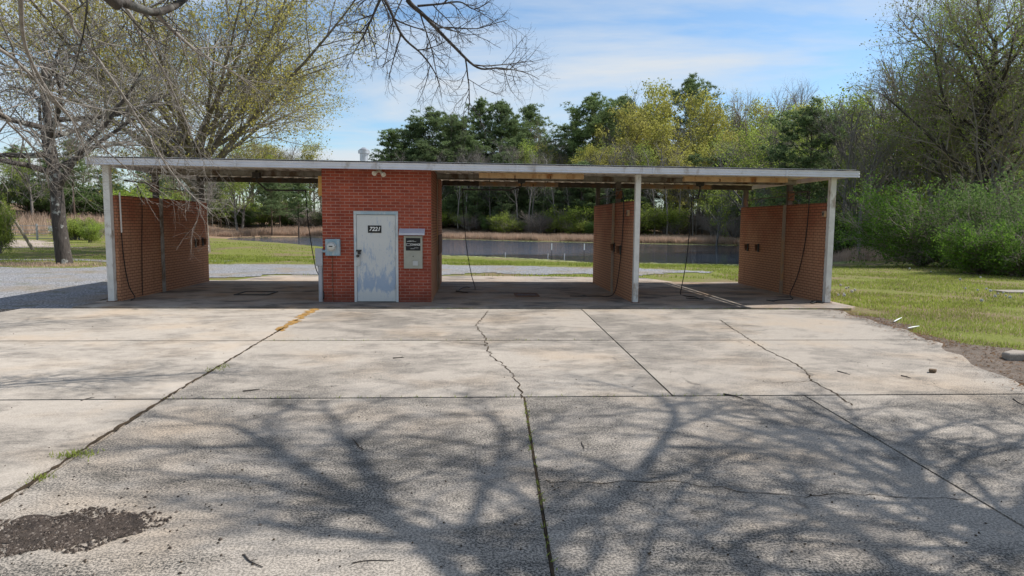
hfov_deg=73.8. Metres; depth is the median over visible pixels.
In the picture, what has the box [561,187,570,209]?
bare tree
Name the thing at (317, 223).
bare shrub
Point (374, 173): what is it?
floodlight
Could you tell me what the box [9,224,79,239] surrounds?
farm gate
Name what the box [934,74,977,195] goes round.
bare tree
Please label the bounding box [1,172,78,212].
shrub
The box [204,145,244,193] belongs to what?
broadleaf tree
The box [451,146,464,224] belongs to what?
bare tree
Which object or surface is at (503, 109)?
pine tree
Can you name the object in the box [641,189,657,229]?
pine tree
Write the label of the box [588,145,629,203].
broadleaf tree
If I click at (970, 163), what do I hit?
bare tree
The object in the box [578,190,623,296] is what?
spray hose
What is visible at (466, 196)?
bare tree
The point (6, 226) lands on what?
shrub
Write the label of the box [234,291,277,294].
floor drain
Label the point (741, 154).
broadleaf tree
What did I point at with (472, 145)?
pine tree
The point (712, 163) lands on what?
bare tree
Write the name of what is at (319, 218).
shrub
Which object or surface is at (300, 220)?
bare shrub
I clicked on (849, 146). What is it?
bare tree
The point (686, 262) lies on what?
spray hose
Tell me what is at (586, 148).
broadleaf tree
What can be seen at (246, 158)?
broadleaf tree
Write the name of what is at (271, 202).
pine tree
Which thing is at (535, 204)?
pine tree
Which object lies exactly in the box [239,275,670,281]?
apron
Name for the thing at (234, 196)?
broadleaf tree
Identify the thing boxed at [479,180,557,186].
strip light
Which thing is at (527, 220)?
bare shrub
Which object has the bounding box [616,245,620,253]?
wand holder
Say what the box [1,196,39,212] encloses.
bare shrub
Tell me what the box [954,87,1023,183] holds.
pine tree
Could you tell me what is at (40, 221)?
dry grass
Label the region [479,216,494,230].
shrub
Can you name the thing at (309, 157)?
broadleaf tree
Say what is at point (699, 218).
bare shrub
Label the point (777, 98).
bare tree
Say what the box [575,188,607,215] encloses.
pine tree
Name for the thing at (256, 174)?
hose boom
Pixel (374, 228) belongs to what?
address plate
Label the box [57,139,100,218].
pine tree
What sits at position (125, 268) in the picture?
spray hose
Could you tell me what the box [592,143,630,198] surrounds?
broadleaf tree
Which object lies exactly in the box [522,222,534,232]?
bare shrub
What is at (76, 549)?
stone chips
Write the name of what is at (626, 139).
broadleaf tree
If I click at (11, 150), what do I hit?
pine tree
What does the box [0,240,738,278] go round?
grass
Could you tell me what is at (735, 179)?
strip light
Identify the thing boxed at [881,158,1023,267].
green bush
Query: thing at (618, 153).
bare tree
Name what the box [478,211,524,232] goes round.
shrub
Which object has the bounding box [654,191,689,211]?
bare shrub
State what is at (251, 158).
broadleaf tree
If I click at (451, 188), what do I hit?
pine tree
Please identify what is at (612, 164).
bare tree
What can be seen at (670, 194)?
broadleaf tree
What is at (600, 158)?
bare tree
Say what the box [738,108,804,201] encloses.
broadleaf tree
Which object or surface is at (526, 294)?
floor drain
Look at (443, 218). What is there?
shrub
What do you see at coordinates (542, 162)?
broadleaf tree
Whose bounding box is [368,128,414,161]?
pine tree
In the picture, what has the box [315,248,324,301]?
post
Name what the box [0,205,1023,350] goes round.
ground
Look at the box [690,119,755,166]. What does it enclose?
broadleaf tree
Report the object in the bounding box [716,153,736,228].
bare tree
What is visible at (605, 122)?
pine tree
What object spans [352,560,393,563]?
twig
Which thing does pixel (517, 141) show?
pine tree
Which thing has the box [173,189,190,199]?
shrub
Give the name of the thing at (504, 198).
pine tree
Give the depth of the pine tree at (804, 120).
57.30 m
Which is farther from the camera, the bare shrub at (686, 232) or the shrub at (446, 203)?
the shrub at (446, 203)
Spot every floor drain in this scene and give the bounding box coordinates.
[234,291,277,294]
[514,293,539,296]
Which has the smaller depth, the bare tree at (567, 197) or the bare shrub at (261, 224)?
the bare tree at (567, 197)
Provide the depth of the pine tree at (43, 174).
87.22 m
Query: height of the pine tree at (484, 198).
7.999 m
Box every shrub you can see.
[0,191,18,253]
[0,194,15,207]
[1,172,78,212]
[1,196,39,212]
[6,173,85,214]
[29,188,76,215]
[37,187,90,214]
[46,213,93,239]
[64,181,123,215]
[67,217,104,239]
[75,219,104,242]
[94,181,163,197]
[99,183,187,201]
[134,183,188,199]
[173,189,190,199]
[181,195,231,220]
[208,209,226,223]
[217,200,233,224]
[229,206,255,225]
[232,193,276,225]
[241,211,257,226]
[250,205,274,226]
[256,208,308,226]
[262,197,319,225]
[264,196,314,225]
[270,206,303,226]
[286,205,317,226]
[291,199,321,226]
[299,213,317,227]
[308,210,321,225]
[308,212,321,226]
[442,194,455,225]
[442,204,459,226]
[449,213,481,229]
[450,210,473,228]
[473,208,499,227]
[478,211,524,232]
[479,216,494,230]
[502,222,522,233]
[510,217,529,231]
[514,209,533,226]
[518,207,551,233]
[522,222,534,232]
[529,217,553,233]
[531,208,555,229]
[535,202,577,233]
[550,199,594,232]
[554,210,593,234]
[582,222,593,234]
[640,201,668,233]
[641,201,704,233]
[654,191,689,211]
[657,212,697,233]
[669,205,713,231]
[680,211,707,234]
[688,205,739,236]
[715,211,740,239]
[805,190,881,255]
[840,182,952,253]
[897,160,1023,218]
[924,170,1022,200]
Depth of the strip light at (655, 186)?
19.83 m
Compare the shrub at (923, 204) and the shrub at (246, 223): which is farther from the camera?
the shrub at (246, 223)
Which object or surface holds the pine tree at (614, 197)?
on the ground at (232, 249)
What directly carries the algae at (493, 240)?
on the pond water
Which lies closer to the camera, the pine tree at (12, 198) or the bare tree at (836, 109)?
the bare tree at (836, 109)
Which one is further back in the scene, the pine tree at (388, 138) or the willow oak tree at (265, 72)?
the pine tree at (388, 138)
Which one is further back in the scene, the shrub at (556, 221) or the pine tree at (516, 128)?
the pine tree at (516, 128)
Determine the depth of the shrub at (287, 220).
107.55 m
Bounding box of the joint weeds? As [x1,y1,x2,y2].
[25,307,860,569]
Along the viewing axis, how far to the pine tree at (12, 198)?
93.79 m
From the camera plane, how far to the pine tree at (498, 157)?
101.57 m
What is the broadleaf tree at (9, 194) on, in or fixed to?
on the ground at (232, 249)
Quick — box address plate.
[368,225,380,232]
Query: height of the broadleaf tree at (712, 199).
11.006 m
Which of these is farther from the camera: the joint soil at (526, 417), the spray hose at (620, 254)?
the spray hose at (620, 254)
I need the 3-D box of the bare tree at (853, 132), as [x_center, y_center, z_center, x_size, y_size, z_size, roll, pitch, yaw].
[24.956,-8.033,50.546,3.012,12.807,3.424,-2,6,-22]
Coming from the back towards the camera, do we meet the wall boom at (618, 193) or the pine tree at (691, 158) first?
the pine tree at (691, 158)
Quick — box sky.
[0,0,1023,212]
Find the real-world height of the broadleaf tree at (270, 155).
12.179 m
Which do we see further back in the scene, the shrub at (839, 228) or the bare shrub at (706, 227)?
the bare shrub at (706, 227)
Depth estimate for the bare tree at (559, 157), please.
109.78 m
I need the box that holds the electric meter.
[325,239,340,300]
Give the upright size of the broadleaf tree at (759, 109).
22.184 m
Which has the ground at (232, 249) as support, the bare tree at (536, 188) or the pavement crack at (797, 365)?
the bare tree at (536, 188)
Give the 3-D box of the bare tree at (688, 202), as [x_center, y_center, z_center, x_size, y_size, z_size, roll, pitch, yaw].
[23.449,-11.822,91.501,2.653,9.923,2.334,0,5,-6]
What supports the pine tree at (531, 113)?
on the ground at (232, 249)
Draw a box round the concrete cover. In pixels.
[992,290,1023,293]
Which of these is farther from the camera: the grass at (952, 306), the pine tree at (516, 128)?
the pine tree at (516, 128)
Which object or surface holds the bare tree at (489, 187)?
on the ground at (232, 249)
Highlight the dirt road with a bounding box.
[4,240,85,247]
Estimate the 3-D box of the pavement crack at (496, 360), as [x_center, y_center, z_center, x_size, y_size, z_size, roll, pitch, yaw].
[-0.351,0.822,10.788,0.369,0.001,7.212,0,5,-5]
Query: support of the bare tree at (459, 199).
on the ground at (232, 249)
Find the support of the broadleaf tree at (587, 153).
on the ground at (232, 249)
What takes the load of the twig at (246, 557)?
on the concrete apron at (956, 426)
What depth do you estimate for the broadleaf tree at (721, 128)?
116.08 m
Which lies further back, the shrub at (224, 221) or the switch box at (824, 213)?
the shrub at (224, 221)
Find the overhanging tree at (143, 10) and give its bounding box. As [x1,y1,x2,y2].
[0,0,559,263]
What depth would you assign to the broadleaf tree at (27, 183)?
91.02 m
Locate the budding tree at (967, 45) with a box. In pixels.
[838,0,1023,208]
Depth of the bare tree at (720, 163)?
86.46 m
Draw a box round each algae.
[238,237,708,244]
[442,255,852,264]
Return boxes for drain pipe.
[119,192,121,232]
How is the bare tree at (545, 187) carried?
on the ground at (232, 249)
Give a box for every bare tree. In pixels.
[205,182,223,229]
[285,138,302,159]
[437,154,448,199]
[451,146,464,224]
[456,150,481,194]
[456,159,467,227]
[459,153,474,228]
[470,144,493,209]
[475,158,486,228]
[483,186,493,229]
[488,140,503,204]
[491,150,509,231]
[503,146,529,205]
[504,146,519,231]
[519,154,542,227]
[527,146,541,227]
[531,152,543,229]
[541,153,551,213]
[542,150,556,232]
[546,139,568,163]
[550,151,570,164]
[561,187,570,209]
[590,146,608,211]
[603,144,621,203]
[607,145,627,164]
[615,145,627,164]
[621,138,638,165]
[637,147,654,233]
[653,140,673,234]
[662,148,684,206]
[673,154,689,234]
[682,165,694,235]
[694,140,741,231]
[695,161,710,235]
[700,195,706,233]
[709,141,730,236]
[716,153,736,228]
[722,85,762,138]
[728,144,750,233]
[740,82,806,142]
[752,123,784,204]
[753,112,796,204]
[779,78,818,121]
[780,92,850,189]
[796,92,896,214]
[822,120,908,258]
[824,89,879,252]
[827,95,868,216]
[843,69,914,216]
[858,39,970,197]
[898,138,922,205]
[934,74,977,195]
[952,116,976,198]
[981,64,1023,174]
[1001,98,1018,188]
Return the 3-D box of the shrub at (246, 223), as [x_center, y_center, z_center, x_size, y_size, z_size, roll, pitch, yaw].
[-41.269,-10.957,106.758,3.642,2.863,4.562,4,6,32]
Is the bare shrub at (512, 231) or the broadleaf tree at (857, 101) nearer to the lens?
the broadleaf tree at (857, 101)
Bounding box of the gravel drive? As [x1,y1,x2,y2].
[0,264,710,311]
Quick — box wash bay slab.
[72,280,854,310]
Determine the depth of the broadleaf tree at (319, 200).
113.89 m
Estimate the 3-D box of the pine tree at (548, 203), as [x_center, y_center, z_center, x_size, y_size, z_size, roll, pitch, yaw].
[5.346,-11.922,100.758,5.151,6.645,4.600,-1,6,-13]
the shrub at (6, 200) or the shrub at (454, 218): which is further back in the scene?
the shrub at (454, 218)
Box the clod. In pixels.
[929,368,936,372]
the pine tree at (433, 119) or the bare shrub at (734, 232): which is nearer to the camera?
the bare shrub at (734, 232)
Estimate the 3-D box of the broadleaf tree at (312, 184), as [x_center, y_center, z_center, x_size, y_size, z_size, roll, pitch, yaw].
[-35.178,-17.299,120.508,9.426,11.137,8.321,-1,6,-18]
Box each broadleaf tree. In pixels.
[0,143,48,214]
[0,148,33,210]
[69,150,103,186]
[118,132,162,184]
[162,175,188,196]
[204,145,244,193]
[210,182,254,231]
[218,182,264,229]
[232,138,272,195]
[233,136,287,202]
[236,139,280,206]
[250,140,299,189]
[252,153,285,223]
[259,145,313,186]
[294,141,322,206]
[300,183,319,210]
[308,185,321,212]
[491,139,539,201]
[518,143,567,164]
[524,114,567,160]
[527,154,555,188]
[543,187,577,196]
[567,137,610,164]
[569,143,624,197]
[582,100,681,165]
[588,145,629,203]
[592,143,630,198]
[606,78,706,164]
[606,126,659,162]
[613,140,661,200]
[617,115,709,208]
[653,86,757,205]
[657,154,696,233]
[678,143,754,227]
[680,105,748,163]
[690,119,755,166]
[693,190,741,245]
[696,124,776,212]
[698,129,759,224]
[700,163,732,235]
[711,106,760,142]
[711,115,772,166]
[722,97,784,144]
[738,104,869,204]
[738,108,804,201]
[739,94,805,151]
[755,96,829,143]
[762,187,797,204]
[766,94,839,154]
[775,83,895,208]
[780,96,846,159]
[798,140,866,211]
[802,156,857,214]
[810,142,890,222]
[813,96,891,206]
[815,129,902,216]
[823,83,875,143]
[824,51,982,204]
[825,86,874,201]
[831,0,1023,200]
[838,141,925,208]
[861,100,955,211]
[865,123,934,200]
[878,84,1004,213]
[895,1,1023,215]
[930,40,1023,210]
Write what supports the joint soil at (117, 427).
on the concrete apron at (956, 426)
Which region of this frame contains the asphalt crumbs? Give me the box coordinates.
[0,462,222,575]
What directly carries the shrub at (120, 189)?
on the ground at (232, 249)
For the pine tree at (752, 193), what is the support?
on the ground at (232, 249)
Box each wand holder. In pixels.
[195,239,199,246]
[610,243,614,251]
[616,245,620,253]
[744,243,748,250]
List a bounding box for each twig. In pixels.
[244,554,262,566]
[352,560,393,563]
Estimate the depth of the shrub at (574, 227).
94.21 m
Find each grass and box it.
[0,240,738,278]
[0,260,106,268]
[2,210,104,236]
[659,264,1023,349]
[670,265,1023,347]
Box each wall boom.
[124,180,199,192]
[598,189,622,198]
[747,191,808,200]
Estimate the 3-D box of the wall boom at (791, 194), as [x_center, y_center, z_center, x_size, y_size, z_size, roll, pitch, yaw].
[7.326,-2.502,18.790,0.207,0.240,4.204,0,5,-1]
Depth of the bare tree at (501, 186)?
100.66 m
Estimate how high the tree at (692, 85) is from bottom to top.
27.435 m
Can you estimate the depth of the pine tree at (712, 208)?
88.37 m
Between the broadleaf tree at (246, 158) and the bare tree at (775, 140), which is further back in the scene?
the broadleaf tree at (246, 158)
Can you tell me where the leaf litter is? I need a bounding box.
[823,308,1023,389]
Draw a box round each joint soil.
[0,309,1023,575]
[0,397,167,502]
[166,327,284,396]
[524,397,554,575]
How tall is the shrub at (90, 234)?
2.263 m
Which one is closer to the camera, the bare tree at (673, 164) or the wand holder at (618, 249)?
the wand holder at (618, 249)
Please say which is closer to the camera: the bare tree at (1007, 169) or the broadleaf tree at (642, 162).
the bare tree at (1007, 169)
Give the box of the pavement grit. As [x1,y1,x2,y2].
[5,313,1006,569]
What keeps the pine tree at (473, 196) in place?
on the ground at (232, 249)
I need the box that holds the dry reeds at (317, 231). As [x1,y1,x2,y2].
[208,225,739,244]
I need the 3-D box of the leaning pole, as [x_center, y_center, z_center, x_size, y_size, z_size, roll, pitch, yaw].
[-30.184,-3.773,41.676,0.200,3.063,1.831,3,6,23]
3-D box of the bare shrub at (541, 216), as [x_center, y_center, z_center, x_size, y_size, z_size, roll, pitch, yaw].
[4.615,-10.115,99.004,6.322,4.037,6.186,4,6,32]
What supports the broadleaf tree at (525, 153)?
on the ground at (232, 249)
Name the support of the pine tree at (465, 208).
on the ground at (232, 249)
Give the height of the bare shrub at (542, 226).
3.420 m
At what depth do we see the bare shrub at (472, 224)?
103.59 m
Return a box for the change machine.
[404,236,422,268]
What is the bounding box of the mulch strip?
[838,310,1023,382]
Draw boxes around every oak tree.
[0,0,213,264]
[0,0,400,252]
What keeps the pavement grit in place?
on the concrete apron at (956, 426)
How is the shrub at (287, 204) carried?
on the ground at (232, 249)
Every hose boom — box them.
[252,170,306,192]
[461,179,524,191]
[691,182,703,199]
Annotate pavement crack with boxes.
[476,314,522,397]
[546,479,964,499]
[721,320,852,404]
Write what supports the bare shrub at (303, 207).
on the ground at (232, 249)
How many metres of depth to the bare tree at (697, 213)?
93.50 m
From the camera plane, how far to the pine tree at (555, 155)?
114.38 m
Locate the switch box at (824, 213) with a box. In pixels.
[822,211,826,216]
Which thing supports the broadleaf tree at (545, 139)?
on the ground at (232, 249)
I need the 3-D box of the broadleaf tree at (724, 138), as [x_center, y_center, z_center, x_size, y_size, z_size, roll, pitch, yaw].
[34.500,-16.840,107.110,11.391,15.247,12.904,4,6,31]
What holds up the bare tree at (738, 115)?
on the ground at (232, 249)
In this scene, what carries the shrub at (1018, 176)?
on the ground at (232, 249)
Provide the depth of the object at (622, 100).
122.59 m
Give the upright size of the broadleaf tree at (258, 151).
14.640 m
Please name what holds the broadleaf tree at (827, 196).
on the ground at (232, 249)
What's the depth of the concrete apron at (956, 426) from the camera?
5.76 m
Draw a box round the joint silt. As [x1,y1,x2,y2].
[275,308,318,330]
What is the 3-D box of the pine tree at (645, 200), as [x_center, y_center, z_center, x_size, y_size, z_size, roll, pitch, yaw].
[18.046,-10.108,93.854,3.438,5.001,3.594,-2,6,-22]
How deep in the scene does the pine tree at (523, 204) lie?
103.90 m
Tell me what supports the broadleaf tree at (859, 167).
on the ground at (232, 249)
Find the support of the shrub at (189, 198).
on the ground at (232, 249)
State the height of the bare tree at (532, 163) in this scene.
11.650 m
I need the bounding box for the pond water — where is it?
[228,237,845,264]
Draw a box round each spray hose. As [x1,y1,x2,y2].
[121,233,134,299]
[137,186,142,294]
[305,192,324,298]
[456,191,474,292]
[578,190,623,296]
[680,200,703,299]
[767,191,809,301]
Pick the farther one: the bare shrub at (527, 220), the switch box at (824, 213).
the bare shrub at (527, 220)
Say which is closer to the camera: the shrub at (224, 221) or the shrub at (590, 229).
the shrub at (590, 229)
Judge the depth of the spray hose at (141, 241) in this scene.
16.20 m
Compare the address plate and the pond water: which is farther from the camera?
the pond water
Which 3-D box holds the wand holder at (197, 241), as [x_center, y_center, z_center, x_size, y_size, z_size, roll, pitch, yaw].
[-8.946,-1.285,19.415,0.113,0.230,0.100,0,5,-3]
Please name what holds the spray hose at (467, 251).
hanging from the hose boom at (521, 181)
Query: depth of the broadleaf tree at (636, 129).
106.77 m
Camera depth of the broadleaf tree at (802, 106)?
102.37 m
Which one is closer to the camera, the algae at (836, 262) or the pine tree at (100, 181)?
the algae at (836, 262)
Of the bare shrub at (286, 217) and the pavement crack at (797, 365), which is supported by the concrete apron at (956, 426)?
the pavement crack at (797, 365)
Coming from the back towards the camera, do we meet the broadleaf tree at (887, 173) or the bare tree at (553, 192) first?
the bare tree at (553, 192)
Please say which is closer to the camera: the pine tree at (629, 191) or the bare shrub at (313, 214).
the pine tree at (629, 191)
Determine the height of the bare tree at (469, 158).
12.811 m
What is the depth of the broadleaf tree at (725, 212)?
73.20 m
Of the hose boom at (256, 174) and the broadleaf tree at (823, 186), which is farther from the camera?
the broadleaf tree at (823, 186)
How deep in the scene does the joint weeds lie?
5.38 m
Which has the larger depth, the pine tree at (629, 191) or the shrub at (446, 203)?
the shrub at (446, 203)
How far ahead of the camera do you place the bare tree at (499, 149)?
106.41 m
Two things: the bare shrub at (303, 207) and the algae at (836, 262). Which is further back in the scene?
the bare shrub at (303, 207)
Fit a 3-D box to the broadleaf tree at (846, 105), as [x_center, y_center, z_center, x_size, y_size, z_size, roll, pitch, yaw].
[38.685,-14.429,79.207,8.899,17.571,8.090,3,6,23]
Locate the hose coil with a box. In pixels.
[810,300,823,303]
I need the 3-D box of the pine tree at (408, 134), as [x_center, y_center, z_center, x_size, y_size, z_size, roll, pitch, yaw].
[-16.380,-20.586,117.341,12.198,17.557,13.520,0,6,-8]
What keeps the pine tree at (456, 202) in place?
on the ground at (232, 249)
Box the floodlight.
[372,169,385,176]
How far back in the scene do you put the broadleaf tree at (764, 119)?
118.33 m
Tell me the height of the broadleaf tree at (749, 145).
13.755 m
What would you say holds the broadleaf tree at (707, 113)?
on the ground at (232, 249)
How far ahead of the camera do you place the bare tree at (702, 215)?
101.06 m
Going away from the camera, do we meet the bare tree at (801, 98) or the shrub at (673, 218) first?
the shrub at (673, 218)
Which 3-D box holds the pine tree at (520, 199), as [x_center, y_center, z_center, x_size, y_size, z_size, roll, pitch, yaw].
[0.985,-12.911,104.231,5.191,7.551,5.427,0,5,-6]
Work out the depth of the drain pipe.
15.21 m
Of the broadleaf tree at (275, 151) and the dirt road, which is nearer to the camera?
the dirt road
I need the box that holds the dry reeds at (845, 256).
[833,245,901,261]
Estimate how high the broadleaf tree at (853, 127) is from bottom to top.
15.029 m
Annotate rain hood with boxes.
[399,228,424,234]
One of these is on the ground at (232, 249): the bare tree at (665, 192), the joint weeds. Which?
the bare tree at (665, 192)
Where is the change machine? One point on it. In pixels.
(413, 252)
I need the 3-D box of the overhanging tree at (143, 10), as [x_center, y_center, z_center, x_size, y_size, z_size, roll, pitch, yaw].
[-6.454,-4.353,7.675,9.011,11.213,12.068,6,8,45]
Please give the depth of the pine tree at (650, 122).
119.98 m
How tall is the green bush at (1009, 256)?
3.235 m
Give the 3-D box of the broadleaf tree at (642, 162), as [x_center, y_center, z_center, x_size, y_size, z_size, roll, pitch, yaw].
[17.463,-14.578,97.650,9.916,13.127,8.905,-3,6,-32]
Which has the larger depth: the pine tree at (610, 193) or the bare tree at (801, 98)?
the bare tree at (801, 98)
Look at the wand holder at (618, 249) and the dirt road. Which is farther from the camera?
the dirt road
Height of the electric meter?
1.415 m
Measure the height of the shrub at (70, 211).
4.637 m
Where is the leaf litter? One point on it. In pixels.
(952, 345)
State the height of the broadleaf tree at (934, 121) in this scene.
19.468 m
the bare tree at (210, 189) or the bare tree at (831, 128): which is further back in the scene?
the bare tree at (210, 189)
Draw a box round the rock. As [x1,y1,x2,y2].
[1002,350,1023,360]
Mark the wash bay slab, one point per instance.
(289, 294)
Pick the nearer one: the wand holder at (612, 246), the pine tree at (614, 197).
the wand holder at (612, 246)
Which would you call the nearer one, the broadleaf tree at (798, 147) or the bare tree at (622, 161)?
the broadleaf tree at (798, 147)
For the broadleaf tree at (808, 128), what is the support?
on the ground at (232, 249)
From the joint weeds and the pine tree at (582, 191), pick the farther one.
the pine tree at (582, 191)
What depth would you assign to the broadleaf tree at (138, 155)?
117.20 m
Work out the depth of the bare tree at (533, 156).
99.75 m
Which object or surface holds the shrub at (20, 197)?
on the ground at (232, 249)
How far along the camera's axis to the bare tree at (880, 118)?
53.12 m
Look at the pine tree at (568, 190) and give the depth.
99.21 m
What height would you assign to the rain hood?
0.146 m
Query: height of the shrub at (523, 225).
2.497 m
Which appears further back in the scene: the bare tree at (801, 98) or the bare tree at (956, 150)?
the bare tree at (801, 98)
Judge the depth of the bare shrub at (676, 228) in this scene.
91.48 m
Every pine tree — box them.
[2,144,32,176]
[2,166,42,213]
[27,151,74,218]
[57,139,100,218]
[85,165,127,197]
[125,151,174,195]
[206,182,237,227]
[250,183,291,235]
[250,183,302,227]
[283,183,319,237]
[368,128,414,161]
[391,117,435,161]
[391,139,442,189]
[394,106,480,196]
[431,112,476,185]
[431,117,485,162]
[442,186,463,224]
[444,135,498,202]
[450,186,470,222]
[458,96,504,160]
[458,199,475,222]
[459,186,487,227]
[469,99,524,210]
[477,186,497,214]
[477,186,500,217]
[480,116,548,187]
[486,132,545,187]
[487,151,526,212]
[490,188,519,219]
[507,187,528,217]
[512,189,531,218]
[518,103,555,149]
[521,187,543,224]
[531,187,563,220]
[539,148,572,163]
[542,116,606,157]
[544,91,650,163]
[549,160,613,208]
[556,187,586,210]
[571,105,649,161]
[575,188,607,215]
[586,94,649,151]
[601,188,614,203]
[601,188,628,203]
[612,188,646,209]
[623,108,673,144]
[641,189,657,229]
[641,197,651,231]
[655,145,696,202]
[665,153,711,235]
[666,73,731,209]
[695,148,750,236]
[737,144,797,227]
[752,96,880,217]
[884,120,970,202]
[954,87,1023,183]
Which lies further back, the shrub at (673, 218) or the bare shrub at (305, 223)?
the bare shrub at (305, 223)
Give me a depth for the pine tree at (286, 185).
104.54 m
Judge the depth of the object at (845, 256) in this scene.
45.02 m
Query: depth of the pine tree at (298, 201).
91.17 m
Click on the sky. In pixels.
(602, 46)
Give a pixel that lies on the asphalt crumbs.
(106, 515)
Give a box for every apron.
[0,308,1023,575]
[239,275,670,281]
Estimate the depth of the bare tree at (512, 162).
99.41 m
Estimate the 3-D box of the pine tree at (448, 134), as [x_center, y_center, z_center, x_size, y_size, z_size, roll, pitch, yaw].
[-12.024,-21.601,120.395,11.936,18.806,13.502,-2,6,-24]
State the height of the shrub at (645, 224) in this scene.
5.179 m
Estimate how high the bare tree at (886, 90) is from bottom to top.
16.741 m
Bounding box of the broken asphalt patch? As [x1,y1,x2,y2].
[0,514,146,555]
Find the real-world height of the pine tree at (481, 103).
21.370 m
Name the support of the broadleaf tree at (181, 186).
on the ground at (232, 249)
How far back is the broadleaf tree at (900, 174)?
48.04 m
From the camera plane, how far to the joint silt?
12.84 m
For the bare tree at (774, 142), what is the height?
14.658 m
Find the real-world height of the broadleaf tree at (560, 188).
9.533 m
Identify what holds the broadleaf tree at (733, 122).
on the ground at (232, 249)
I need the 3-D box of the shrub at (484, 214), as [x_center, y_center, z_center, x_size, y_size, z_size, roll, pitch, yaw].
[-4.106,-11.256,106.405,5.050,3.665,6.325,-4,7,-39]
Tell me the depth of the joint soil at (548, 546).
4.59 m
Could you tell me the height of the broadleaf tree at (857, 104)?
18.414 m
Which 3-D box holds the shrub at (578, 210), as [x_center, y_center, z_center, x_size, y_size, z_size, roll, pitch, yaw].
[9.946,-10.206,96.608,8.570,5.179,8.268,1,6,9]
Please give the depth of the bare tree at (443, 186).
108.15 m
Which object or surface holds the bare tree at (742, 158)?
on the ground at (232, 249)
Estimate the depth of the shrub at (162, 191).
103.51 m
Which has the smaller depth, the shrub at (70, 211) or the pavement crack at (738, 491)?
the pavement crack at (738, 491)
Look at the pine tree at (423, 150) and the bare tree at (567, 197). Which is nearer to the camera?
the bare tree at (567, 197)
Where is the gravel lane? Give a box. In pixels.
[0,259,228,261]
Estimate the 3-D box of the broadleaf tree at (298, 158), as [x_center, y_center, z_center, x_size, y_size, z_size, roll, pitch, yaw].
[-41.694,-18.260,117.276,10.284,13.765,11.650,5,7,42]
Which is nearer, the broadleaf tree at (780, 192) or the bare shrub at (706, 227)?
the broadleaf tree at (780, 192)
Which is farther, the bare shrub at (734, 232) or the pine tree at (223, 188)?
the pine tree at (223, 188)
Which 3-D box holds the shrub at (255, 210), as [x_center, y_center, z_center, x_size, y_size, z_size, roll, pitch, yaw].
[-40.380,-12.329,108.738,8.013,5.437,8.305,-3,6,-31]
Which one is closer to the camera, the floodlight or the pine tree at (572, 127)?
the floodlight
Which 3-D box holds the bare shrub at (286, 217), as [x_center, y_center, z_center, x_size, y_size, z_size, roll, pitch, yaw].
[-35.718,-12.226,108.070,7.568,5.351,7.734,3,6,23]
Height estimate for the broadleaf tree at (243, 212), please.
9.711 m
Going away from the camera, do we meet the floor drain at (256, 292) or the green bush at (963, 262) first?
the floor drain at (256, 292)
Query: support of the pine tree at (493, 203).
on the ground at (232, 249)
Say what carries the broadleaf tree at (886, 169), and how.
on the ground at (232, 249)
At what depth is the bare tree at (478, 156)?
106.42 m
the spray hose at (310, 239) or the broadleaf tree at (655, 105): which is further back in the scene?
the broadleaf tree at (655, 105)
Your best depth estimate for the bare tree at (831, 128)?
55.60 m
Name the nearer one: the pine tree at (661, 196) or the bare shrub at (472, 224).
the bare shrub at (472, 224)
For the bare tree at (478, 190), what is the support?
on the ground at (232, 249)
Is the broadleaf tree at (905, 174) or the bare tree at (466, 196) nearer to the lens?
the broadleaf tree at (905, 174)
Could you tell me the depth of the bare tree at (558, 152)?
113.05 m
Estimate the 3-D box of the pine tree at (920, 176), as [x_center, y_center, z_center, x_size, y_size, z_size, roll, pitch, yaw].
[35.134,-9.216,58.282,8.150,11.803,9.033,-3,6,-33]
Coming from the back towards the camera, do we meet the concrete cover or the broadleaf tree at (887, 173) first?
the broadleaf tree at (887, 173)
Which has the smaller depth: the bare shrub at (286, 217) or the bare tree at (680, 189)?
the bare tree at (680, 189)
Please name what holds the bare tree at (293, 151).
on the ground at (232, 249)
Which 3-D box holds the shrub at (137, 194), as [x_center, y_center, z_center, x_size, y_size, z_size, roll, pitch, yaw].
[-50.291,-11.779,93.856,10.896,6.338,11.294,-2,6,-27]
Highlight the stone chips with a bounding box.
[0,475,341,574]
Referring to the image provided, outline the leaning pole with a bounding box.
[0,201,34,249]
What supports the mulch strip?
on the ground at (232, 249)
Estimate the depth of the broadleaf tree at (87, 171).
110.91 m
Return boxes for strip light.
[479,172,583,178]
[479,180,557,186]
[641,183,711,188]
[682,176,787,182]
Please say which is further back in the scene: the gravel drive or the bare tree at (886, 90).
the bare tree at (886, 90)
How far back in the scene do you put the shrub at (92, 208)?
93.43 m
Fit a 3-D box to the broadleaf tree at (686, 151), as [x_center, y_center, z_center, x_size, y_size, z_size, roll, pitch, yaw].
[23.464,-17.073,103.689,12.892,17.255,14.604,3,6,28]
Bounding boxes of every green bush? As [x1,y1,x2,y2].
[826,168,1023,267]
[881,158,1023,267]
[929,213,1023,274]
[942,153,1023,268]
[944,207,1023,277]
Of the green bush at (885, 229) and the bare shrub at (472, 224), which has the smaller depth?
the green bush at (885, 229)
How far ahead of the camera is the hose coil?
16.02 m
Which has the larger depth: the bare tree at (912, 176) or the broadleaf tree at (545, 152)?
the broadleaf tree at (545, 152)

